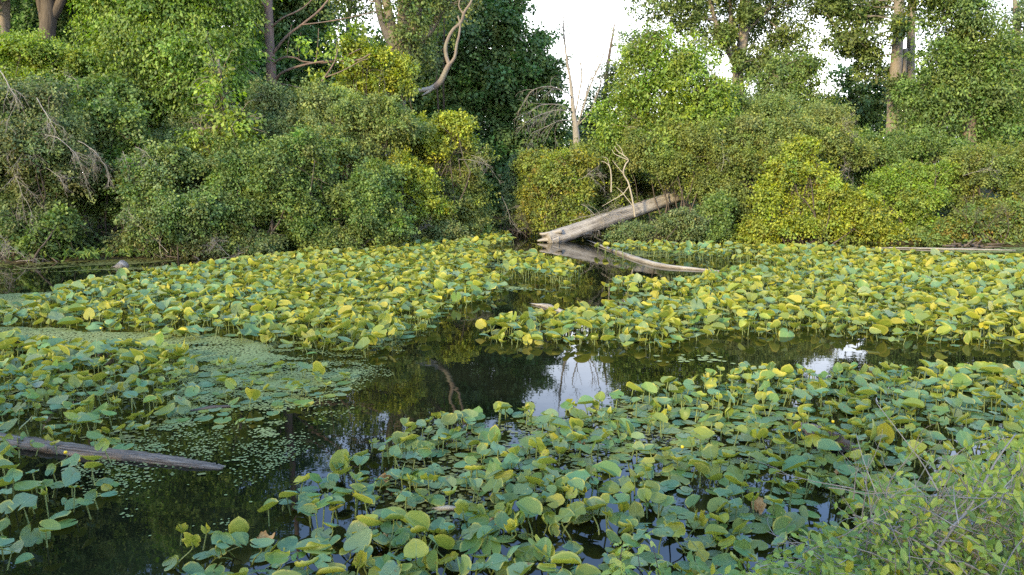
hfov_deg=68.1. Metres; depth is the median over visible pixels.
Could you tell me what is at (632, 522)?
lily leaf
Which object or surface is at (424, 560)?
lily leaf
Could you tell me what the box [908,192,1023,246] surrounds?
shrub
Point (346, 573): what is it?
lily pad
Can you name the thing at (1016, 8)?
tree
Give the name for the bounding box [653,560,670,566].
lily leaf
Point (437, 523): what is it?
lily leaf
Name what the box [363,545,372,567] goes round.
lily leaf
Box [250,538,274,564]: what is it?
lily leaf
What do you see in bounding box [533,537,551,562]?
lily leaf
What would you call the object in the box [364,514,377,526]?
lily leaf
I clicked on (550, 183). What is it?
shrub
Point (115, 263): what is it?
algae scum
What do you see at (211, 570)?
lily leaf
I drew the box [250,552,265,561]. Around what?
lily pad
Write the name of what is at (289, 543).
lily leaf
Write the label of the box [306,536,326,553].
lily leaf
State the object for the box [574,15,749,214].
tree
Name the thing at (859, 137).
dead branches
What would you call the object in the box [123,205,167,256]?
dead branches
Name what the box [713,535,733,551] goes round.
lily leaf
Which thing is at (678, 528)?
lily leaf
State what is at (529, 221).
dead brush
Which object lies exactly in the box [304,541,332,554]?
lily leaf
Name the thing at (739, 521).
lily leaf
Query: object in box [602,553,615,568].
lily leaf
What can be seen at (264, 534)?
withered leaf
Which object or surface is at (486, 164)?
dead branches
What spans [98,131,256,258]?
shrub
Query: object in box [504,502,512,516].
lily leaf
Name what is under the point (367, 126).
shrub
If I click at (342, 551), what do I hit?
lily leaf
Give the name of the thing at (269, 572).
lily pad
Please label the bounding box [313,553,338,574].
lily leaf
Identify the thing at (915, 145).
shrub
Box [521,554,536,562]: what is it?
lily leaf
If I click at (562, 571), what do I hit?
lily leaf
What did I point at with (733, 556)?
lily leaf
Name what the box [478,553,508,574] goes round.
lily leaf
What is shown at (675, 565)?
lily leaf
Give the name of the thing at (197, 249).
shrub
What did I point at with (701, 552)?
lily leaf
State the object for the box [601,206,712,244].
shrub
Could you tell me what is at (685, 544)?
lily pad
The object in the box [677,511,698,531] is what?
lily leaf
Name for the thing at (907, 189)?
shrub
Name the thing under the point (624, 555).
leafy sprig
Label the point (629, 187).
forked dead branch
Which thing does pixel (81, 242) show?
undergrowth
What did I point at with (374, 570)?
lily leaf
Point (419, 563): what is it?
lily leaf
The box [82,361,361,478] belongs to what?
duckweed
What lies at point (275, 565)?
lily leaf
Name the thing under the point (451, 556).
lily leaf
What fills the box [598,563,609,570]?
lily pad
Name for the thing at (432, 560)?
lily leaf
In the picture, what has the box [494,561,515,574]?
lily leaf
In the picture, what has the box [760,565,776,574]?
lily leaf
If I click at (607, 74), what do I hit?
tree
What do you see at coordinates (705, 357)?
algae scum
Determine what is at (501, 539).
lily leaf
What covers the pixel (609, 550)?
lily leaf
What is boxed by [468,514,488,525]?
lily leaf
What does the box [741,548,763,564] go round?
lily leaf
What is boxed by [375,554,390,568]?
lily leaf
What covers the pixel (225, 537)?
lily leaf
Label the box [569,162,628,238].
dead brush
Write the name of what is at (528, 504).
lily leaf
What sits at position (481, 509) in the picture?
lily leaf
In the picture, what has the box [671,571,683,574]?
lily leaf
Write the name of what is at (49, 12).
tree
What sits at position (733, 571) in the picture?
lily leaf
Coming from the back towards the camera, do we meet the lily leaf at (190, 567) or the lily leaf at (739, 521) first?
the lily leaf at (739, 521)
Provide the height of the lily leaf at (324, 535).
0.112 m
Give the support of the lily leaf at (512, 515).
on the water
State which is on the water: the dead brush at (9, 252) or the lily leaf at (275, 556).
the lily leaf at (275, 556)
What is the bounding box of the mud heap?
[942,238,1004,248]
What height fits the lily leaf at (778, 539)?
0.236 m
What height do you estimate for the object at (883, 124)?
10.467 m
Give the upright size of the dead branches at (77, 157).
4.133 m
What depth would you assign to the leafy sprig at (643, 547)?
2.99 m
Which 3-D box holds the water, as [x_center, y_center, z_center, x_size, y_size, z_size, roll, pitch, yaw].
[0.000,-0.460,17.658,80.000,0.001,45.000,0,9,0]
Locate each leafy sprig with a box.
[601,542,635,574]
[609,534,660,574]
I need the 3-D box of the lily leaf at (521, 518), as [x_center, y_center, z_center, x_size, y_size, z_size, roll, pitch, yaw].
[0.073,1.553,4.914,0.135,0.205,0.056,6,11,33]
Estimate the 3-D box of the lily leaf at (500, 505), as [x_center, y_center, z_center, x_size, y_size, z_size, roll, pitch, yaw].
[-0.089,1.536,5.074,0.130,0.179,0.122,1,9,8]
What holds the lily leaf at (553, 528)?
on the water
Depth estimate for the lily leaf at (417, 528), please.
4.65 m
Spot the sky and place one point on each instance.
(599, 15)
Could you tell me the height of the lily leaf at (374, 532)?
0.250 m
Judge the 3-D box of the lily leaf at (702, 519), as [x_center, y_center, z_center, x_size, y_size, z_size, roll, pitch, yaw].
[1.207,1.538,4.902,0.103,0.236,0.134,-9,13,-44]
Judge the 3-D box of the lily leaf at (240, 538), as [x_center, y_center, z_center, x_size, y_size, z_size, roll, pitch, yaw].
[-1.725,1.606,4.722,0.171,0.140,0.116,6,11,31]
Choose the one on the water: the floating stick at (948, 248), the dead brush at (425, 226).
the floating stick at (948, 248)
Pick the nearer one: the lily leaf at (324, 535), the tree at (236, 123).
the lily leaf at (324, 535)
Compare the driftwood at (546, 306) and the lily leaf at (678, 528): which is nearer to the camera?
the lily leaf at (678, 528)
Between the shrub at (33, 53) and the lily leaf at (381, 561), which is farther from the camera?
the shrub at (33, 53)
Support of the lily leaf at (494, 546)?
on the lily pad
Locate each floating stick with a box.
[190,405,229,411]
[429,505,455,510]
[871,247,1015,250]
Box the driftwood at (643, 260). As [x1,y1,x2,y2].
[588,240,719,271]
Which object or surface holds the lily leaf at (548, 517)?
on the water
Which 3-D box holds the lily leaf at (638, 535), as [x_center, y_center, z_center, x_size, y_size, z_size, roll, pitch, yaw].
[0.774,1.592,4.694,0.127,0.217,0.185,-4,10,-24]
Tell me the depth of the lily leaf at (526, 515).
4.99 m
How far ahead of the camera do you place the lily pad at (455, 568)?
4.54 m
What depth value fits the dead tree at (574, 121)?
31.70 m
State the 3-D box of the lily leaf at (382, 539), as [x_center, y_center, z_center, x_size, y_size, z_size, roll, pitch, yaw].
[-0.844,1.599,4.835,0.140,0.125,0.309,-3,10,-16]
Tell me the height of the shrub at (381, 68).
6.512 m
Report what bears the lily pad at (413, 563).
on the water
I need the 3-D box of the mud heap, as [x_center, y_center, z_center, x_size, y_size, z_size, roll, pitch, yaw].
[13.461,-1.197,22.056,1.898,0.543,1.208,0,9,0]
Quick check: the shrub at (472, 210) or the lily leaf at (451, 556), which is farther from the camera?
the shrub at (472, 210)
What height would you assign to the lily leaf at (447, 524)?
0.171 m
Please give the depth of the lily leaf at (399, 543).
4.69 m
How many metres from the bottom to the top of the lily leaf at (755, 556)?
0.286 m
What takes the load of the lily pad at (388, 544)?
on the water
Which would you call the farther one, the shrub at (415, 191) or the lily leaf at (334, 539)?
the shrub at (415, 191)
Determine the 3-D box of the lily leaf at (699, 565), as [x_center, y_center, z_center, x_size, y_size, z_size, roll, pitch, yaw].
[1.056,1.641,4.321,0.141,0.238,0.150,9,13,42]
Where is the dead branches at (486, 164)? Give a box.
[459,152,526,236]
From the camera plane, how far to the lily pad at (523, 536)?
4.91 m
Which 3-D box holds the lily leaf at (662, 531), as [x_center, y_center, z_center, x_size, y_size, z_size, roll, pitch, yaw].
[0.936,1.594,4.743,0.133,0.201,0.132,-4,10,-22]
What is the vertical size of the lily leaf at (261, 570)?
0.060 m
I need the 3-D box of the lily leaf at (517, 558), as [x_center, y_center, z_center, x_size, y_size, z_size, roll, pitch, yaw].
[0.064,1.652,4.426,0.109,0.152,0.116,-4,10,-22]
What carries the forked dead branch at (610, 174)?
attached to the dead brush at (603, 213)
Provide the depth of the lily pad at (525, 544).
4.80 m
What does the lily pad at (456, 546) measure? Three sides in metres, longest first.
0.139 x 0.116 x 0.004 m
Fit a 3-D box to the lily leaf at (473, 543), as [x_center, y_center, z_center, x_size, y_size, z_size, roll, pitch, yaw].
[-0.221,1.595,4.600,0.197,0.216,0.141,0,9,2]
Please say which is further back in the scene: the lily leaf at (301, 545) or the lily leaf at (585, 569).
the lily leaf at (301, 545)
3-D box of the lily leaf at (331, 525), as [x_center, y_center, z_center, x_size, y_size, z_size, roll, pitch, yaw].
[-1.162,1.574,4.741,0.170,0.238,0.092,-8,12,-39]
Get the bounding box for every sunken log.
[0,432,225,468]
[786,419,860,451]
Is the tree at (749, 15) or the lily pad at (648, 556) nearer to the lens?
the lily pad at (648, 556)
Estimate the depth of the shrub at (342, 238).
20.13 m
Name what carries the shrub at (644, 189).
on the ground
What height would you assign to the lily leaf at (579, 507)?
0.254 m
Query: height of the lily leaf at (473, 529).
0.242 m
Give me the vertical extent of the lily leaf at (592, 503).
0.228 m
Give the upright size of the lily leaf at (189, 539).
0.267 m
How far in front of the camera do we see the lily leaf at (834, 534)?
4.62 m
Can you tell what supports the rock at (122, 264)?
on the water
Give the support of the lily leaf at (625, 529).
on the water
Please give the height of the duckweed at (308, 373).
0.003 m
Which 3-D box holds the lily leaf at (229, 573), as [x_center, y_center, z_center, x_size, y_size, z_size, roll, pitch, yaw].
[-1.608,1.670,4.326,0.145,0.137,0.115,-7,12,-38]
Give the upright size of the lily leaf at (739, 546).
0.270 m
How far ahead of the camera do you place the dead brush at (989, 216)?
21.92 m
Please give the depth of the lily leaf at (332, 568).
4.32 m
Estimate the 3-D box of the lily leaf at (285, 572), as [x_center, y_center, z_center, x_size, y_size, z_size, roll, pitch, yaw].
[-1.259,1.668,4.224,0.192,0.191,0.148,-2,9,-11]
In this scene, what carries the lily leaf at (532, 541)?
on the water
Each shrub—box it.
[0,25,100,208]
[0,65,119,255]
[8,199,87,262]
[38,65,165,240]
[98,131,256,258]
[98,226,291,259]
[146,73,316,231]
[182,121,351,257]
[204,233,250,258]
[261,122,420,251]
[282,77,438,223]
[296,222,365,253]
[322,31,421,210]
[363,212,472,243]
[379,145,458,236]
[383,107,484,221]
[409,140,502,237]
[498,148,530,234]
[503,143,609,236]
[559,135,665,229]
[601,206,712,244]
[610,110,748,225]
[674,87,860,200]
[687,188,737,243]
[701,115,883,231]
[717,129,918,243]
[841,123,972,222]
[857,155,962,238]
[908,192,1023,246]
[929,135,1023,216]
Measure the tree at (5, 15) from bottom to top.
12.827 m
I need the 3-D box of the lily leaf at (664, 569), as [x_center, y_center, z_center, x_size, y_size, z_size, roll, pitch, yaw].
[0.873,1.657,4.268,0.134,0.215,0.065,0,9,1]
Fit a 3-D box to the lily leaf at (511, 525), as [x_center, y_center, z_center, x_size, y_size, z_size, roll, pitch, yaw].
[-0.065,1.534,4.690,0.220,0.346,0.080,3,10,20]
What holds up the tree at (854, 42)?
on the ground
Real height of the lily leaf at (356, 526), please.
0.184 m
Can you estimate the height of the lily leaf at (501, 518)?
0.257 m
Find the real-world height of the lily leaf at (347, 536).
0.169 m
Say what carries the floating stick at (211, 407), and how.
on the water
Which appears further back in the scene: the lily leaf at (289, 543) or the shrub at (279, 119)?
the shrub at (279, 119)
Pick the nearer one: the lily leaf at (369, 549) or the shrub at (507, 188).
the lily leaf at (369, 549)
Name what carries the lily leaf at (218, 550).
on the water
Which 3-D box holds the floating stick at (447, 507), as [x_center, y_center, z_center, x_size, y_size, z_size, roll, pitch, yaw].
[-0.483,1.547,5.313,0.221,0.039,0.046,0,9,0]
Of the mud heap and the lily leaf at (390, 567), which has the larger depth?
the mud heap
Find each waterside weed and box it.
[45,246,113,260]
[105,246,153,256]
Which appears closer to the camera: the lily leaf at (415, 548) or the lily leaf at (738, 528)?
the lily leaf at (415, 548)
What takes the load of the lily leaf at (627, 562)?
on the lily pad
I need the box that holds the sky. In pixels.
[294,0,1023,143]
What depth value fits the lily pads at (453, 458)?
6.36 m
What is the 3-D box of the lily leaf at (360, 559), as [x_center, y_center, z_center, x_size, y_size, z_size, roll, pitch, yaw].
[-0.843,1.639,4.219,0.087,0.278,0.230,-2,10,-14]
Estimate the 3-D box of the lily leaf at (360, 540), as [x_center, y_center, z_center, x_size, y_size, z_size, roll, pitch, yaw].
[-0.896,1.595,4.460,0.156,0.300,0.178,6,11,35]
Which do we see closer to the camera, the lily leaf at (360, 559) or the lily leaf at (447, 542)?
the lily leaf at (360, 559)
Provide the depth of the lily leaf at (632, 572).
4.41 m
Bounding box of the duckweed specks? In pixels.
[75,328,423,535]
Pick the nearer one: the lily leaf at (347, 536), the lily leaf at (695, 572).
the lily leaf at (695, 572)
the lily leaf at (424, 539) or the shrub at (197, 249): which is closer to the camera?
the lily leaf at (424, 539)
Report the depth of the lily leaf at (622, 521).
4.90 m
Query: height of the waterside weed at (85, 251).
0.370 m
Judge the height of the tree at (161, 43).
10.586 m
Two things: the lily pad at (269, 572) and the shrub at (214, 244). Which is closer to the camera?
the lily pad at (269, 572)
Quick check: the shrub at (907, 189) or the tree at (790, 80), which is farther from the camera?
the tree at (790, 80)
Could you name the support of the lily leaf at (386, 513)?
on the water
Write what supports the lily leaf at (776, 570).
on the water
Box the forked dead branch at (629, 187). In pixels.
[603,145,635,216]
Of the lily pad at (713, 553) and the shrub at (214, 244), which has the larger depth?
the shrub at (214, 244)
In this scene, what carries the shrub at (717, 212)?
on the ground
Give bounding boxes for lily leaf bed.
[0,228,1023,569]
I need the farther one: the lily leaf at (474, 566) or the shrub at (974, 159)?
the shrub at (974, 159)
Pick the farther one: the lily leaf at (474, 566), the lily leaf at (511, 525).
the lily leaf at (511, 525)
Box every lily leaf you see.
[162,555,178,570]
[173,532,200,568]
[180,561,204,574]
[204,562,224,574]
[205,548,231,559]
[209,539,226,564]
[211,531,234,557]
[220,571,240,574]
[226,532,248,552]
[239,568,248,574]
[247,569,268,574]
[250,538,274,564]
[265,541,277,552]
[265,548,289,568]
[265,549,289,570]
[272,569,300,574]
[277,536,297,552]
[291,551,309,568]
[294,557,318,574]
[295,538,319,568]
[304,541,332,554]
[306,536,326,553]
[311,549,335,573]
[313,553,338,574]
[315,532,334,550]
[316,562,345,574]
[320,535,340,562]
[323,522,337,540]
[339,547,355,564]
[343,528,371,574]
[344,532,357,538]
[346,520,368,534]
[352,550,366,574]
[356,515,382,529]
[362,528,381,544]
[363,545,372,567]
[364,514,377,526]
[364,555,374,568]
[368,566,380,574]
[372,533,390,544]
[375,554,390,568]
[378,560,401,574]
[381,508,403,551]
[387,507,407,527]
[387,552,411,562]
[390,532,409,554]
[391,539,406,551]
[394,527,415,541]
[396,560,412,574]
[403,538,428,570]
[404,510,429,537]
[406,567,430,574]
[407,570,421,574]
[410,525,426,538]
[410,534,426,544]
[416,555,439,567]
[421,553,428,571]
[424,528,440,546]
[426,549,439,574]
[428,534,454,571]
[430,517,445,528]
[438,551,458,574]
[439,522,455,541]
[439,525,456,543]
[454,499,468,527]
[456,554,471,574]
[459,503,485,539]
[459,531,483,554]
[461,522,481,539]
[467,562,484,574]
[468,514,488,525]
[471,553,490,572]
[476,525,492,544]
[476,557,489,573]
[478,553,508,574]
[481,536,500,556]
[483,526,499,538]
[488,520,499,527]
[489,502,508,517]
[491,513,517,552]
[492,535,523,551]
[494,511,515,534]
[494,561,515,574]
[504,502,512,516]
[506,562,533,574]
[507,545,519,560]
[508,509,518,518]
[511,512,533,537]
[513,555,530,574]
[516,496,542,539]
[518,510,528,536]
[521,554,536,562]
[524,512,536,517]
[526,534,542,573]
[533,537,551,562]
[533,542,554,562]
[537,563,555,574]
[542,511,559,534]
[542,567,559,574]
[544,550,564,562]
[548,523,561,536]
[551,551,580,567]
[555,508,574,540]
[556,568,571,574]
[559,501,585,536]
[560,503,574,532]
[562,540,583,557]
[575,563,600,574]
[583,496,607,534]
[602,511,612,530]
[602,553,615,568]
[603,547,618,558]
[603,553,616,565]
[606,529,621,547]
[609,512,626,527]
[617,525,634,542]
[618,516,638,543]
[619,519,637,544]
[620,522,658,536]
[621,533,640,550]
[622,554,634,566]
[628,529,651,550]
[629,569,638,574]
[630,556,647,573]
[652,524,673,553]
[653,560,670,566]
[655,562,670,574]
[663,517,677,540]
[664,512,676,521]
[665,522,685,553]
[670,562,691,572]
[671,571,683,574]
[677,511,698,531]
[685,570,704,574]
[686,550,709,574]
[688,508,708,536]
[688,540,709,561]
[693,524,727,556]
[704,532,717,546]
[709,535,735,568]
[712,553,736,574]
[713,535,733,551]
[728,529,744,538]
[728,569,741,574]
[730,552,743,569]
[732,518,751,536]
[732,519,748,537]
[733,540,750,570]
[736,535,751,560]
[739,557,755,571]
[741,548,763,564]
[748,554,762,565]
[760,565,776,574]
[767,564,782,574]
[771,532,789,566]
[772,515,795,548]
[788,558,804,574]
[808,529,828,553]
[830,525,841,545]
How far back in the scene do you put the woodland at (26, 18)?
33.35 m
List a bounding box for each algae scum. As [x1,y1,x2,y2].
[0,256,237,271]
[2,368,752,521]
[485,247,1023,363]
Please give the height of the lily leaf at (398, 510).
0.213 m
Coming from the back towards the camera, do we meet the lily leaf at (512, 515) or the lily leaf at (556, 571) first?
the lily leaf at (512, 515)
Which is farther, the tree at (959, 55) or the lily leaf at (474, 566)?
the tree at (959, 55)
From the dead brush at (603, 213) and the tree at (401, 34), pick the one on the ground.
the tree at (401, 34)
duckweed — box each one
[0,292,286,368]
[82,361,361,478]
[226,342,362,392]
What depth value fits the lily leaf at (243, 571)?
4.36 m
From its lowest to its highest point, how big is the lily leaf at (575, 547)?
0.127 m
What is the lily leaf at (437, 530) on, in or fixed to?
on the water
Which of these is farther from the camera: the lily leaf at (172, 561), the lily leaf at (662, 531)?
the lily leaf at (662, 531)
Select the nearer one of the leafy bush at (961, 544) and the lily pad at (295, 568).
the leafy bush at (961, 544)
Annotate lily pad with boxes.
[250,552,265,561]
[259,570,276,574]
[280,566,303,570]
[297,569,315,574]
[340,571,354,574]
[384,536,399,547]
[409,561,424,568]
[444,557,460,571]
[452,540,462,549]
[514,545,533,556]
[518,533,533,539]
[519,542,531,547]
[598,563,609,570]
[635,551,662,563]
[676,561,689,573]
[681,537,708,547]
[695,560,716,568]
[707,550,722,556]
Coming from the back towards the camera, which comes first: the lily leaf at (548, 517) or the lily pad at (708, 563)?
the lily leaf at (548, 517)
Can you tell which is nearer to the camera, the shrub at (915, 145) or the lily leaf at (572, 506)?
the lily leaf at (572, 506)
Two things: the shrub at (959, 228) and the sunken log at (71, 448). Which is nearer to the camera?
the sunken log at (71, 448)
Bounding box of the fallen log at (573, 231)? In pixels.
[537,183,714,242]
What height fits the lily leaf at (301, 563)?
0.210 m
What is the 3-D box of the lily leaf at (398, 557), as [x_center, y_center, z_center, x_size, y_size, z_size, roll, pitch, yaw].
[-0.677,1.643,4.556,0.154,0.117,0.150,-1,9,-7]
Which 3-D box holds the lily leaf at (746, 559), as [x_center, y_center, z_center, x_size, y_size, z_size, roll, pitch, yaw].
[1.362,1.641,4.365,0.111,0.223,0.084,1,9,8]
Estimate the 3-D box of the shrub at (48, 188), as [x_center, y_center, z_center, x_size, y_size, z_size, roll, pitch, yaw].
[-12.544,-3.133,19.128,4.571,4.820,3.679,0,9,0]
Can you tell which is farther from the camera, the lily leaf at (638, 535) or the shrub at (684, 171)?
the shrub at (684, 171)
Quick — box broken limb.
[418,0,472,95]
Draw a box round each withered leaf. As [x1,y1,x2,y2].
[257,530,274,538]
[378,473,390,481]
[751,496,765,514]
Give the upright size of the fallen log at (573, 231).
2.280 m
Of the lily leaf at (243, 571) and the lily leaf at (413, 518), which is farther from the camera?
the lily leaf at (413, 518)
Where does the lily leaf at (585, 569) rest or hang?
on the water
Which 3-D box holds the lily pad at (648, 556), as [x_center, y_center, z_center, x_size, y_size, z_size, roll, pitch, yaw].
[0.836,1.652,4.644,0.177,0.003,0.139,4,10,23]
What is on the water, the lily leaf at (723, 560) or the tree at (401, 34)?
the lily leaf at (723, 560)
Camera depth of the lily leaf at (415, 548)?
4.39 m
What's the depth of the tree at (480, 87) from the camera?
32.97 m
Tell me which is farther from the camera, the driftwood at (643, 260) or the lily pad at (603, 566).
the driftwood at (643, 260)
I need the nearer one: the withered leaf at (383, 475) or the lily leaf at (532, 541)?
the lily leaf at (532, 541)
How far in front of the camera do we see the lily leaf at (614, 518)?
5.01 m
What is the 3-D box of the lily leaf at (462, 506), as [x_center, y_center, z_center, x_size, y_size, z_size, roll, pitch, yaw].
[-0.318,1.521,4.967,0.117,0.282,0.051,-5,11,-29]
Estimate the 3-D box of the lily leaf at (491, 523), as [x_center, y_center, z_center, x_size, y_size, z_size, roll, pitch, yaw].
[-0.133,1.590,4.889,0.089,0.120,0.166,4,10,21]
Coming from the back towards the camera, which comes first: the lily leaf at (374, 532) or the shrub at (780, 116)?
the shrub at (780, 116)
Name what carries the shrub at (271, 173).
on the ground
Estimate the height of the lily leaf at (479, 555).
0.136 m
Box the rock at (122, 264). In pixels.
[113,260,128,267]
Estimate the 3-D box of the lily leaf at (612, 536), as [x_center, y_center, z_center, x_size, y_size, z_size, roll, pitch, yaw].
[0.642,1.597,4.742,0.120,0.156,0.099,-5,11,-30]
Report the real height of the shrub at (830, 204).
3.908 m
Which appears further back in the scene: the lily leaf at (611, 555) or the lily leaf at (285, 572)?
the lily leaf at (611, 555)
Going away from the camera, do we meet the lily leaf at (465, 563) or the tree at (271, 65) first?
the lily leaf at (465, 563)
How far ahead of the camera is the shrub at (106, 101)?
20.14 m
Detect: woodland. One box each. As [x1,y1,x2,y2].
[10,0,491,192]
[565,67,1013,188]
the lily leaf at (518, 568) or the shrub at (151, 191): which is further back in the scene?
the shrub at (151, 191)
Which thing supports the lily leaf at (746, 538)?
on the water
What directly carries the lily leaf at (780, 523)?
on the water
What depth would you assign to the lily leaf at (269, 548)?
4.66 m
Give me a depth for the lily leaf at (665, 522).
4.99 m
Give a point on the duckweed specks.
(179, 435)
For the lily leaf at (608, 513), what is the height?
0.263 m
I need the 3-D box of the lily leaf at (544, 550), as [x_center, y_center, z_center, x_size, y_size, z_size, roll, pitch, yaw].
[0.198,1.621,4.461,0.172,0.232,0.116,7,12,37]
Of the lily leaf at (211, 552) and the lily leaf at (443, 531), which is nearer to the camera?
the lily leaf at (211, 552)
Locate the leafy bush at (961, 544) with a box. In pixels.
[687,392,1023,574]
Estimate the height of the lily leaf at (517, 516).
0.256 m
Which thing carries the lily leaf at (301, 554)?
on the water
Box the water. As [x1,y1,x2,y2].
[0,219,1023,574]
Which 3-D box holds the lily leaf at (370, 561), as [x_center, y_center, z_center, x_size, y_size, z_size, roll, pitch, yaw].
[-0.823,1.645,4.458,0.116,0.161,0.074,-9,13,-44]
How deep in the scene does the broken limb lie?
26.50 m
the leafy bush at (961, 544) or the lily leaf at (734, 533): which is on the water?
the lily leaf at (734, 533)
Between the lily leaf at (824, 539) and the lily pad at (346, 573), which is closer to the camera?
the lily pad at (346, 573)
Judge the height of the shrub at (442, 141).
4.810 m
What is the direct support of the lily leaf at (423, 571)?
on the water
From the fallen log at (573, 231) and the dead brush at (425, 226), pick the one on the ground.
the dead brush at (425, 226)
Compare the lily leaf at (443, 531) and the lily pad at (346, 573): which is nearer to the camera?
the lily pad at (346, 573)
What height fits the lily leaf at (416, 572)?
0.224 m
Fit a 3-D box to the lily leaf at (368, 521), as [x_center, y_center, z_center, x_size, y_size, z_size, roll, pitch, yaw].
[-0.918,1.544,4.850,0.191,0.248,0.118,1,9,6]
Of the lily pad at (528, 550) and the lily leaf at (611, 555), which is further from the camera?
the lily pad at (528, 550)
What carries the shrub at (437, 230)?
on the ground
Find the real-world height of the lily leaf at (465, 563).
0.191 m
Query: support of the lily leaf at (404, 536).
on the water
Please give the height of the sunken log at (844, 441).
0.202 m
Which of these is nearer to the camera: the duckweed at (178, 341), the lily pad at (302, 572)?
the lily pad at (302, 572)
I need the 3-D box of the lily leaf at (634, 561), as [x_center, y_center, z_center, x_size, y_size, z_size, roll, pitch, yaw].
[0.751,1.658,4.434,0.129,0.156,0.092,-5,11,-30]
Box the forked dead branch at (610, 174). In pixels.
[601,157,611,191]
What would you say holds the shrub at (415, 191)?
on the ground
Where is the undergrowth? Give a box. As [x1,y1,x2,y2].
[0,188,1023,263]
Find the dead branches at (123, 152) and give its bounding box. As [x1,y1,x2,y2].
[59,70,156,179]
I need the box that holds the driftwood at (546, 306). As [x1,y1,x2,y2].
[527,302,561,311]
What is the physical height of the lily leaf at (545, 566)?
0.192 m
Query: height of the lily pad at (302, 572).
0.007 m
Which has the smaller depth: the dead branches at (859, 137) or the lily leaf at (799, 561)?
the lily leaf at (799, 561)
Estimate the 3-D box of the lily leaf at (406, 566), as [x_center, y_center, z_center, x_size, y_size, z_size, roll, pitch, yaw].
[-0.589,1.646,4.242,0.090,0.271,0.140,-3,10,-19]
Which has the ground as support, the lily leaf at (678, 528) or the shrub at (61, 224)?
the shrub at (61, 224)
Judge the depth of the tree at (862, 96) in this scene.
38.51 m
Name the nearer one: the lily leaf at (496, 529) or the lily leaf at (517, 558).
the lily leaf at (517, 558)
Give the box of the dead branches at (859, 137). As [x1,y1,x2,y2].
[717,109,1000,181]
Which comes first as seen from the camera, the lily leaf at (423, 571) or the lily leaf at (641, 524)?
the lily leaf at (423, 571)
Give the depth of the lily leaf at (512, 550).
4.44 m
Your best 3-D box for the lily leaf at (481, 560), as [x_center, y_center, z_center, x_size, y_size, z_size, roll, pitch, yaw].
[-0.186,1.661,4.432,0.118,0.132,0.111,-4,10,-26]
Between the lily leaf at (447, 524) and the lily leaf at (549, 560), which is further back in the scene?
the lily leaf at (447, 524)
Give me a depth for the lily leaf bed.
8.54 m
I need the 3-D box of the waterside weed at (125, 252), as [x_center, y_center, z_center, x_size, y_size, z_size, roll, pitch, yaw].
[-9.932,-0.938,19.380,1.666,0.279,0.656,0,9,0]
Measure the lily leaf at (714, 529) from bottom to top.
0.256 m
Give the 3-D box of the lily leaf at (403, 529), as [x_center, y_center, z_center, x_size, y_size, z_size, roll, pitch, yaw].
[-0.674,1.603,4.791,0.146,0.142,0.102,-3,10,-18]
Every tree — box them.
[0,0,65,33]
[25,0,202,120]
[60,0,282,138]
[169,34,267,179]
[237,0,378,91]
[304,0,485,206]
[407,0,583,215]
[512,5,615,173]
[569,19,646,180]
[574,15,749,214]
[618,0,827,181]
[732,47,846,107]
[801,0,920,173]
[808,59,889,185]
[875,0,1023,194]
[997,0,1023,145]
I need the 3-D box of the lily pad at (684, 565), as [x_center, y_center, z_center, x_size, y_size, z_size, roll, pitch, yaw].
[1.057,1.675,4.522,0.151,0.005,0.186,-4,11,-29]
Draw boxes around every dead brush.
[0,235,47,263]
[399,214,433,240]
[504,208,556,235]
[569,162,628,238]
[959,201,1021,232]
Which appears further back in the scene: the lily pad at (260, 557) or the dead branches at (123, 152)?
the dead branches at (123, 152)
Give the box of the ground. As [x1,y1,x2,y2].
[0,171,1023,263]
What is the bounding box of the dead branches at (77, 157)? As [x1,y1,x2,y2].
[0,71,116,232]
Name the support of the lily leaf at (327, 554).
on the lily pad at (302, 572)
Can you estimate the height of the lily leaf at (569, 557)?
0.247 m
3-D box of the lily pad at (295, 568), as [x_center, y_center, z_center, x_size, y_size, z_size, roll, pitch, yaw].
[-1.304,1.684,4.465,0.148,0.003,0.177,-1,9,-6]
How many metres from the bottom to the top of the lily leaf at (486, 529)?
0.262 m
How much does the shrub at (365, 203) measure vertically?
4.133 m
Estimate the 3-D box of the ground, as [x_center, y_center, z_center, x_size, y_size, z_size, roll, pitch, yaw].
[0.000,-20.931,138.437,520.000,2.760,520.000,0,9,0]
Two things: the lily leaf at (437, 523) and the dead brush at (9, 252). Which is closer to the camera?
the lily leaf at (437, 523)
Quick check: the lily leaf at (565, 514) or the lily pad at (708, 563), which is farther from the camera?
the lily leaf at (565, 514)

